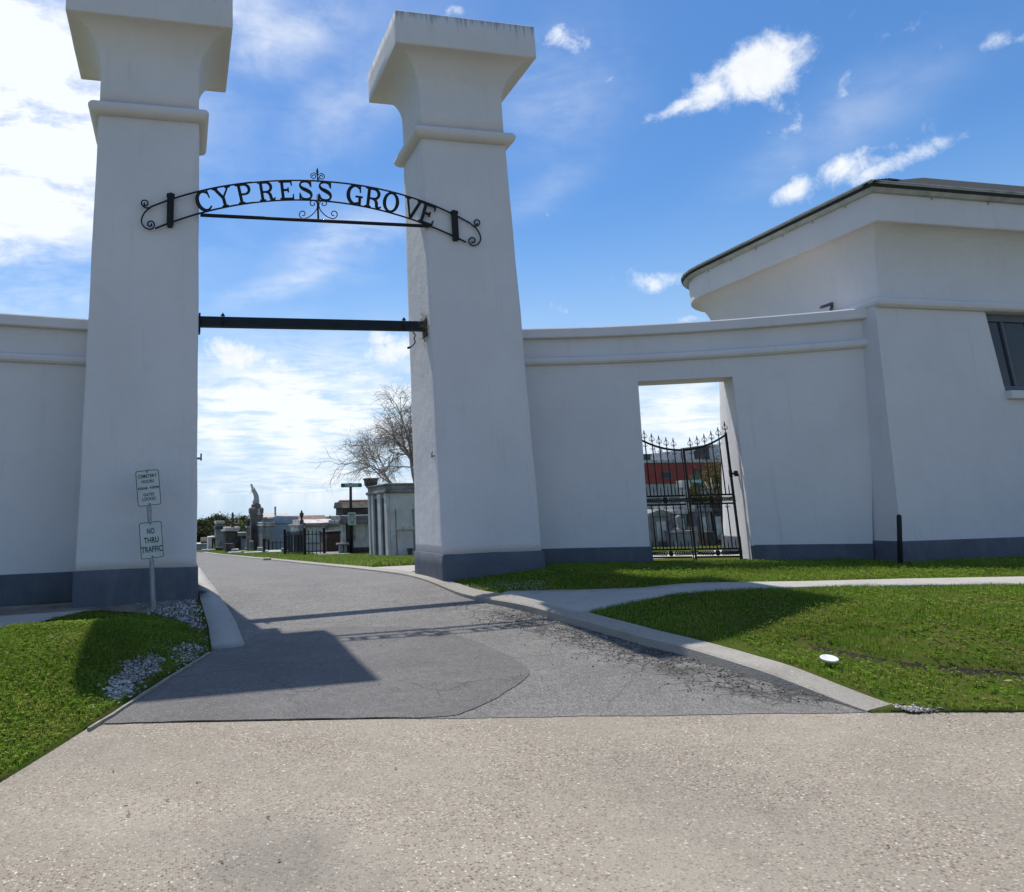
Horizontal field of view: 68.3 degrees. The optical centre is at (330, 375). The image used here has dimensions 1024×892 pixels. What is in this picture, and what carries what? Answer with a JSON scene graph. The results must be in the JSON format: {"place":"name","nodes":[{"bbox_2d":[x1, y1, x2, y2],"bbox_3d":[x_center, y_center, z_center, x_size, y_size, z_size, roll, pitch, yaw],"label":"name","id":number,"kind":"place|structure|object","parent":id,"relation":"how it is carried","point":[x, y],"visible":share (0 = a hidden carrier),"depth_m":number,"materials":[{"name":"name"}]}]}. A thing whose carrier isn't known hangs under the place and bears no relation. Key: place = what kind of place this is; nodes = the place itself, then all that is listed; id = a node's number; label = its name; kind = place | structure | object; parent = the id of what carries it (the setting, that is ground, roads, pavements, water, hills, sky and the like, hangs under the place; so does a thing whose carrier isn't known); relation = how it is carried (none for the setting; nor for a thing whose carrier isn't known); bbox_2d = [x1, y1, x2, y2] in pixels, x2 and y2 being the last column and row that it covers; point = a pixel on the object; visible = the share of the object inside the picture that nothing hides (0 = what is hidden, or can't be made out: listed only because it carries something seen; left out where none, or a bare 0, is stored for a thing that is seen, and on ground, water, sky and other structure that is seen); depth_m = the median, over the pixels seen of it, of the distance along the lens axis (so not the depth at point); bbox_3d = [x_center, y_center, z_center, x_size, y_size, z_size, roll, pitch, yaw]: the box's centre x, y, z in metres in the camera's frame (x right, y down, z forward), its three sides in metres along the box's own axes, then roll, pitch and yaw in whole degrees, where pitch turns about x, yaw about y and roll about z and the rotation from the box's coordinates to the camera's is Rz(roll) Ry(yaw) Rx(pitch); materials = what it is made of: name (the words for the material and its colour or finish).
{"place":"outdoors","nodes":[
{"label":"outdoors","id":0,"kind":"place"},
{"bbox_2d":[0,610,85,627],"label":"pavement","id":1,"kind":"structure","parent":0,"point":[12,619],"depth_m":8.92,"materials":[{"name":"concrete"}]},
{"bbox_2d":[0,593,210,781],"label":"lawn","id":2,"kind":"structure","parent":0,"point":[64,738],"depth_m":5.91,"materials":[{"name":"green plant"}]},
{"bbox_2d":[0,599,183,615],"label":"dirt strip","id":3,"kind":"object","parent":2,"relation":"on","point":[39,608],"visible":0.71,"depth_m":9.36,"materials":[{"name":"soil"}]},
{"bbox_2d":[0,610,208,770],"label":"clover","id":4,"kind":"object","parent":2,"relation":"on","point":[78,639],"visible":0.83,"depth_m":6.38,"materials":[{"name":"green plant"}]},
{"bbox_2d":[92,598,207,713],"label":"shell gravel","id":5,"kind":"structure","parent":2,"relation":"on","point":[127,688],"depth_m":6.74,"materials":[{"name":"grey gravel"}]},
{"bbox_2d":[198,567,243,650],"bbox_3d":[-2.093,3.509,11.887,0.352,0.399,9.118,1,-11,-13],"label":"pavement wedge","id":6,"kind":"object","parent":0,"point":[224,631],"visible":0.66,"depth_m":8.64,"materials":[{"name":"concrete"}]},
{"bbox_2d":[225,543,233,551],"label":"stone block","id":7,"kind":"structure","parent":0,"point":[229,547],"depth_m":41.98,"materials":[{"name":"grey stone"}]},
{"bbox_2d":[299,510,303,523],"bbox_3d":[-1.465,7.074,36.355,0.244,0.726,0.244,1,-11,-12],"label":"roof urn","id":8,"kind":"object","parent":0,"point":[301,513],"visible":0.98,"depth_m":36.29,"materials":[{"name":"stone"}]},
{"bbox_2d":[17,516,753,723],"bbox_3d":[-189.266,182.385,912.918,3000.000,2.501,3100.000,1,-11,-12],"label":"ground","id":9,"kind":"structure","parent":0,"point":[327,517],"depth_m":5.45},
{"bbox_2d":[0,313,87,606],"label":"boundary wall","id":10,"kind":"structure","parent":9,"relation":"on","point":[42,373],"depth_m":10.46,"materials":[{"name":"white paint"}]},
{"bbox_2d":[87,652,210,731],"bbox_3d":[-1.461,2.657,6.170,0.033,0.202,2.185,-4,-11,13],"label":"edging board","id":11,"kind":"object","parent":9,"relation":"on","point":[106,718],"visible":0.5,"depth_m":5.86,"materials":[{"name":"grey concrete"}]},
{"bbox_2d":[66,0,232,607],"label":"gate pillar","id":12,"kind":"structure","parent":9,"relation":"on","point":[157,68],"depth_m":10.50,"materials":[{"name":"white paint"}]},
{"bbox_2d":[135,469,163,609],"bbox_3d":[-2.312,2.244,9.319,0.326,2.092,0.047,-2,-12,-16],"label":"sign post","id":13,"kind":"object","parent":9,"relation":"on","point":[148,495],"visible":0.99,"depth_m":9.38,"materials":[{"name":"metal"}]},
{"bbox_2d":[197,537,206,549],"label":"tomb","id":14,"kind":"object","parent":9,"relation":"on","point":[202,544],"visible":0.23,"depth_m":57.49,"materials":[{"name":"stone"}]},
{"bbox_2d":[207,536,214,548],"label":"tomb","id":15,"kind":"object","parent":9,"relation":"on","point":[209,542],"visible":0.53,"depth_m":52.50,"materials":[{"name":"stone"}]},
{"bbox_2d":[201,512,234,523],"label":"evergreen tree","id":16,"kind":"object","parent":9,"relation":"on","point":[211,518],"visible":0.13,"depth_m":92.16,"materials":[{"name":"green plant"}]},
{"bbox_2d":[213,521,225,550],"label":"tomb","id":17,"kind":"object","parent":9,"relation":"on","point":[218,535],"visible":0.74,"depth_m":51.93,"materials":[{"name":"stone"}]},
{"bbox_2d":[197,518,244,541],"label":"evergreen tree","id":18,"kind":"object","parent":9,"relation":"on","point":[205,528],"visible":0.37,"depth_m":80.32,"materials":[{"name":"green plant"}]},
{"bbox_2d":[220,527,239,549],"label":"tomb","id":19,"kind":"object","parent":9,"relation":"on","point":[230,534],"visible":0.66,"depth_m":43.58,"materials":[{"name":"stone"}]},
{"bbox_2d":[231,512,233,526],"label":"obelisk","id":20,"kind":"object","parent":19,"relation":"on","point":[232,520],"visible":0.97,"depth_m":44.36,"materials":[{"name":"stone"}]},
{"bbox_2d":[226,512,249,537],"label":"evergreen tree","id":21,"kind":"object","parent":9,"relation":"on","point":[238,523],"visible":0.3,"depth_m":87.97,"materials":[{"name":"green plant"}]},
{"bbox_2d":[238,532,245,549],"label":"tomb","id":22,"kind":"object","parent":9,"relation":"on","point":[241,543],"visible":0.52,"depth_m":52.39,"materials":[{"name":"stone"}]},
{"bbox_2d":[245,519,250,550],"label":"urn column","id":23,"kind":"structure","parent":9,"relation":"on","point":[247,527],"depth_m":45.28,"materials":[{"name":"stone"}]},
{"bbox_2d":[249,541,253,549],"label":"headstone","id":24,"kind":"object","parent":9,"relation":"on","point":[251,545],"visible":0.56,"depth_m":44.42,"materials":[{"name":"stone"}]},
{"bbox_2d":[248,503,263,549],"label":"statue monument","id":25,"kind":"object","parent":9,"relation":"on","point":[256,511],"visible":0.69,"depth_m":45.79,"materials":[{"name":"grey stone"}]},
{"bbox_2d":[250,484,258,502],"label":"statue","id":26,"kind":"object","parent":25,"relation":"on","point":[255,495],"visible":1,"depth_m":46.32,"materials":[{"name":"stone"}]},
{"bbox_2d":[262,538,265,551],"bbox_3d":[-3.677,9.405,39.982,0.185,0.925,0.185,-3,-11,11],"label":"iron post","id":27,"kind":"object","parent":9,"relation":"on","point":[264,544],"visible":0.74,"depth_m":39.95,"materials":[{"name":"black metal"}]},
{"bbox_2d":[256,517,275,549],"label":"tomb","id":28,"kind":"object","parent":9,"relation":"on","point":[265,527],"visible":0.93,"depth_m":42.89,"materials":[{"name":"grey stone"}]},
{"bbox_2d":[267,538,283,549],"bbox_3d":[-2.944,9.232,39.254,0.992,0.925,0.104,1,-11,-12],"label":"iron railing","id":29,"kind":"object","parent":9,"relation":"on","point":[268,542],"visible":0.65,"depth_m":39.22,"materials":[{"name":"black metal"}]},
{"bbox_2d":[263,513,288,517],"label":"tomb","id":30,"kind":"object","parent":9,"relation":"on","point":[266,515],"visible":0.11,"depth_m":54.55,"materials":[{"name":"white stone"}]},
{"bbox_2d":[265,550,290,552],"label":"stone slab","id":31,"kind":"structure","parent":9,"relation":"on","point":[274,551],"depth_m":38.30,"materials":[{"name":"stone"}]},
{"bbox_2d":[267,516,297,550],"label":"tomb","id":32,"kind":"object","parent":9,"relation":"on","point":[282,523],"visible":0.28,"depth_m":45.77,"materials":[{"name":"white stone"}]},
{"bbox_2d":[283,526,325,554],"bbox_3d":[-1.170,7.227,31.497,1.003,1.402,2.760,3,-12,-22],"label":"iron railing","id":33,"kind":"object","parent":9,"relation":"on","point":[298,543],"visible":0.98,"depth_m":30.73,"materials":[{"name":"black metal"}]},
{"bbox_2d":[206,549,414,566],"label":"grass","id":34,"kind":"structure","parent":9,"relation":"on","point":[362,559],"depth_m":21.64,"materials":[{"name":"green plant"}]},
{"bbox_2d":[244,551,262,553],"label":"stone block","id":35,"kind":"structure","parent":34,"relation":"on","point":[251,552],"depth_m":36.47,"materials":[{"name":"stone"}]},
{"bbox_2d":[297,515,326,519],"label":"tomb","id":36,"kind":"object","parent":9,"relation":"on","point":[313,517],"visible":0.08,"depth_m":51.33,"materials":[{"name":"beige stone"}]},
{"bbox_2d":[288,519,340,552],"bbox_3d":[-0.811,8.402,37.675,2.315,1.862,3.420,1,-11,-12],"label":"tomb","id":37,"kind":"object","parent":9,"relation":"on","point":[314,525],"visible":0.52,"depth_m":36.18,"materials":[{"name":"white stone"}]},
{"bbox_2d":[318,530,340,551],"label":"tomb","id":38,"kind":"object","parent":9,"relation":"on","point":[332,537],"visible":0.51,"depth_m":32.64,"materials":[{"name":"red brick"}]},
{"bbox_2d":[311,551,350,554],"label":"stone slab","id":39,"kind":"structure","parent":9,"relation":"on","point":[326,553],"depth_m":30.26,"materials":[{"name":"grey stone"}]},
{"bbox_2d":[336,543,348,552],"bbox_3d":[0.501,7.319,30.534,0.507,0.550,0.400,1,-11,-12],"label":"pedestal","id":40,"kind":"object","parent":39,"relation":"on","point":[342,547],"visible":0.73,"depth_m":30.40,"materials":[{"name":"grey stone"}]},
{"bbox_2d":[328,499,368,552],"bbox_3d":[1.045,6.808,32.277,1.891,2.538,2.260,1,-11,-12],"label":"tomb","id":41,"kind":"object","parent":9,"relation":"on","point":[360,536],"visible":0.61,"depth_m":31.33,"materials":[{"name":"stone"}]},
{"bbox_2d":[341,483,361,552],"bbox_3d":[0.900,6.199,30.977,0.924,3.222,0.174,1,-11,-12],"label":"street sign","id":42,"kind":"object","parent":9,"relation":"on","point":[351,518],"visible":0.98,"depth_m":30.96,"materials":[{"name":"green metal"}]},
{"bbox_2d":[301,383,413,493],"bbox_3d":[3.373,3.395,27.474,8.795,6.784,5.447,-5,-11,18],"label":"bare tree","id":43,"kind":"object","parent":9,"relation":"on","point":[400,434],"visible":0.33,"depth_m":27.45,"materials":[{"name":"grey plant"}]},
{"bbox_2d":[363,478,377,496],"bbox_3d":[1.971,6.739,34.802,0.638,3.616,0.638,1,-11,-12],"label":"pedestal urn","id":44,"kind":"object","parent":9,"relation":"on","point":[366,482],"visible":0.3,"depth_m":34.85,"materials":[{"name":"grey stone"}]},
{"bbox_2d":[366,483,415,555],"bbox_3d":[2.593,5.245,26.021,1.997,2.664,2.800,1,-11,-12],"label":"tomb","id":45,"kind":"object","parent":9,"relation":"on","point":[391,514],"visible":0.6,"depth_m":24.81,"materials":[{"name":"stone"}]},
{"bbox_2d":[374,498,385,554],"bbox_3d":[1.744,5.370,25.826,0.038,1.984,1.990,1,-11,-12],"label":"doorway","id":46,"kind":"structure","parent":45,"relation":"in","point":[375,500],"depth_m":25.88,"materials":[{"name":"stone"}]},
{"bbox_2d":[407,548,412,554],"bbox_3d":[2.658,5.926,24.319,0.240,0.280,0.228,1,-11,-12],"label":"flower urn","id":47,"kind":"object","parent":9,"relation":"on","point":[409,550],"visible":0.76,"depth_m":24.25,"materials":[{"name":"stone"}]},
{"bbox_2d":[368,10,545,580],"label":"gate pillar","id":48,"kind":"structure","parent":9,"relation":"on","point":[444,85],"depth_m":11.57,"materials":[{"name":"white paint"}]},
{"bbox_2d":[141,168,480,245],"bbox_3d":[-0.202,-2.676,11.275,5.333,1.186,0.144,1,-11,-12],"label":"arched sign","id":49,"kind":"object","parent":48,"relation":"attached to","point":[171,197],"visible":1,"depth_m":11.22,"materials":[{"name":"black metal"}]},
{"bbox_2d":[198,313,426,337],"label":"gate beam","id":50,"kind":"structure","parent":48,"relation":"attached to","point":[293,323],"depth_m":11.07,"materials":[{"name":"black metal"}]},
{"bbox_2d":[418,312,428,348],"bbox_3d":[1.481,-0.741,11.396,0.225,0.649,0.290,-4,-11,13],"label":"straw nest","id":51,"kind":"object","parent":50,"relation":"on","point":[425,332],"visible":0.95,"depth_m":11.40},
{"bbox_2d":[201,552,889,712],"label":"kerb","id":52,"kind":"structure","parent":9,"relation":"on","point":[780,674],"depth_m":6.86,"materials":[{"name":"concrete"}]},
{"bbox_2d":[647,509,672,546],"bbox_3d":[16.666,8.109,37.917,1.384,2.217,2.200,1,-11,-12],"label":"tomb","id":53,"kind":"object","parent":9,"relation":"on","point":[657,525],"visible":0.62,"depth_m":36.95,"materials":[{"name":"grey stone"}]},
{"bbox_2d":[652,506,687,530],"bbox_3d":[18.320,8.267,39.165,0.794,2.380,2.200,1,-11,-12],"label":"tomb","id":54,"kind":"object","parent":9,"relation":"on","point":[678,512],"visible":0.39,"depth_m":38.36,"materials":[{"name":"grey stone"}]},
{"bbox_2d":[664,515,695,546],"bbox_3d":[17.602,7.825,36.555,1.100,1.600,1.000,1,-11,-12],"label":"tomb","id":55,"kind":"object","parent":9,"relation":"on","point":[680,531],"visible":0.84,"depth_m":36.15,"materials":[{"name":"grey stone"}]},
{"bbox_2d":[643,444,721,508],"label":"commercial building","id":56,"kind":"structure","parent":9,"relation":"on","point":[672,467],"depth_m":69.64,"materials":[{"name":"red metal"}]},
{"bbox_2d":[663,471,671,478],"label":"window","id":57,"kind":"structure","parent":56,"relation":"in","point":[665,473],"depth_m":69.20,"materials":[{"name":"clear glass"}]},
{"bbox_2d":[676,481,689,503],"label":"stone pier","id":58,"kind":"structure","parent":9,"relation":"on","point":[681,484],"depth_m":41.05,"materials":[{"name":"stone"}]},
{"bbox_2d":[653,548,715,554],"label":"grass","id":59,"kind":"structure","parent":9,"relation":"on","point":[682,550],"depth_m":23.87,"materials":[{"name":"green plant"}]},
{"bbox_2d":[671,504,711,545],"bbox_3d":[19.424,8.155,39.000,1.019,2.478,2.200,1,-11,-12],"label":"tomb","id":60,"kind":"object","parent":9,"relation":"on","point":[696,522],"visible":0.34,"depth_m":38.11,"materials":[{"name":"grey stone"}]},
{"bbox_2d":[689,477,703,502],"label":"tree","id":61,"kind":"object","parent":9,"relation":"on","point":[693,490],"visible":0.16,"depth_m":45.33,"materials":[{"name":"green plant"}]},
{"bbox_2d":[690,475,704,545],"bbox_3d":[18.578,6.823,36.473,0.779,3.680,0.097,1,-11,-12],"label":"street sign","id":62,"kind":"object","parent":9,"relation":"on","point":[697,480],"visible":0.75,"depth_m":36.66,"materials":[{"name":"green metal"}]},
{"bbox_2d":[522,308,873,564],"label":"boundary wall","id":63,"kind":"structure","parent":9,"relation":"on","point":[795,396],"depth_m":11.62,"materials":[{"name":"white paint"}]},
{"bbox_2d":[642,430,694,558],"bbox_3d":[5.464,1.907,11.875,0.745,2.251,0.045,-3,-11,9],"label":"iron gate leaf","id":64,"kind":"object","parent":63,"relation":"attached to","point":[665,500],"visible":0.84,"depth_m":11.83,"materials":[{"name":"black metal"}]},
{"bbox_2d":[682,422,746,559],"bbox_3d":[6.196,1.867,11.756,0.807,2.251,0.060,-3,-11,9],"label":"iron gate leaf","id":65,"kind":"object","parent":63,"relation":"attached to","point":[711,499],"visible":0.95,"depth_m":11.72,"materials":[{"name":"black metal"}]},
{"bbox_2d":[688,458,721,502],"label":"tree","id":66,"kind":"object","parent":9,"relation":"on","point":[715,485],"visible":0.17,"depth_m":47.26,"materials":[{"name":"green plant"}]},
{"bbox_2d":[701,532,715,545],"bbox_3d":[19.203,8.303,36.845,0.459,0.753,0.400,1,-11,-12],"label":"headstone","id":67,"kind":"object","parent":9,"relation":"on","point":[711,536],"visible":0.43,"depth_m":36.67,"materials":[{"name":"stone"}]},
{"bbox_2d":[696,450,721,497],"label":"tree","id":68,"kind":"object","parent":9,"relation":"on","point":[720,471],"visible":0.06,"depth_m":48.78,"materials":[{"name":"green plant"}]},
{"bbox_2d":[709,504,722,544],"bbox_3d":[20.520,8.266,39.621,0.990,2.481,2.200,1,-11,-12],"label":"tomb","id":69,"kind":"object","parent":9,"relation":"on","point":[717,518],"visible":0.19,"depth_m":38.66,"materials":[{"name":"stone"}]},
{"bbox_2d":[681,178,1023,561],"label":"gatehouse","id":70,"kind":"object","parent":9,"relation":"on","point":[927,274],"visible":0.7,"depth_m":11.30,"materials":[{"name":"white paint"}]},
{"bbox_2d":[986,314,1023,398],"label":"window","id":71,"kind":"structure","parent":70,"relation":"in","point":[1007,331],"depth_m":11.70,"materials":[{"name":"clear glass"}]},
{"bbox_2d":[896,514,902,563],"bbox_3d":[7.967,2.389,10.146,0.060,0.894,0.060,11,-13,-9],"label":"bollard","id":72,"kind":"object","parent":9,"relation":"on","point":[899,541],"visible":0.85,"depth_m":10.15,"materials":[{"name":"black metal"}]},
{"bbox_2d":[102,552,863,723],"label":"drive","id":73,"kind":"structure","parent":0,"point":[266,594],"depth_m":7.39,"materials":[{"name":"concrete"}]},
{"bbox_2d":[103,626,528,722],"bbox_3d":[0.045,2.665,6.733,3.408,0.201,3.017,-2,-11,1],"label":"asphalt patch","id":74,"kind":"object","parent":73,"relation":"on","point":[435,668],"visible":1,"depth_m":6.22,"materials":[{"name":"grey asphalt"}]},
{"bbox_2d":[141,596,773,710],"bbox_3d":[0.536,2.630,7.129,5.176,0.375,4.485,1,-11,-12],"label":"drive grit","id":75,"kind":"object","parent":73,"relation":"on","point":[458,688],"visible":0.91,"depth_m":6.46,"materials":[{"name":"gravel"}]},
{"bbox_2d":[471,610,821,705],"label":"asphalt crumbs","id":76,"kind":"object","parent":73,"relation":"on","point":[646,651],"visible":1,"depth_m":6.87,"materials":[{"name":"grey asphalt"}]},
{"bbox_2d":[0,712,1023,891],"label":"street","id":77,"kind":"structure","parent":0,"point":[682,803],"depth_m":3.70,"materials":[{"name":"concrete"}]},
{"bbox_2d":[0,0,1023,519],"label":"sky","id":78,"kind":"structure","parent":0,"point":[655,139],"materials":[{"name":"blue"}]},
{"bbox_2d":[377,550,721,570],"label":"side avenue","id":79,"kind":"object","parent":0,"point":[409,568],"visible":0.06,"depth_m":13.84,"materials":[{"name":"concrete"}]},
{"bbox_2d":[653,554,742,558],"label":"threshold path","id":80,"kind":"structure","parent":0,"point":[697,555],"depth_m":13.08,"materials":[{"name":"concrete"}]},
{"bbox_2d":[454,555,1023,712],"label":"lawn","id":81,"kind":"structure","parent":0,"point":[904,657],"depth_m":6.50,"materials":[{"name":"green plant"}]},
{"bbox_2d":[6,558,1021,891],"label":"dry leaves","id":82,"kind":"object","parent":81,"relation":"on","point":[606,612],"visible":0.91,"depth_m":6.47,"materials":[{"name":"brown plant"}]},
{"bbox_2d":[463,580,943,712],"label":"shell gravel","id":83,"kind":"structure","parent":81,"relation":"on","point":[916,708],"depth_m":5.13,"materials":[{"name":"grey gravel"}]},
{"bbox_2d":[820,654,838,662],"bbox_3d":[4.070,2.307,5.916,0.132,0.017,0.132,-4,2,-12],"label":"plastic lid","id":84,"kind":"object","parent":81,"relation":"on","point":[829,658],"visible":1,"depth_m":5.91,"materials":[{"name":"white plastic"}]},
{"bbox_2d":[809,644,1023,678],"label":"soil rut","id":85,"kind":"structure","parent":81,"relation":"on","point":[970,671],"depth_m":5.88,"materials":[{"name":"brown soil"}]},
{"bbox_2d":[500,576,1023,612],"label":"pavement","id":86,"kind":"structure","parent":0,"point":[581,600],"depth_m":8.54,"materials":[{"name":"concrete"}]}
]}

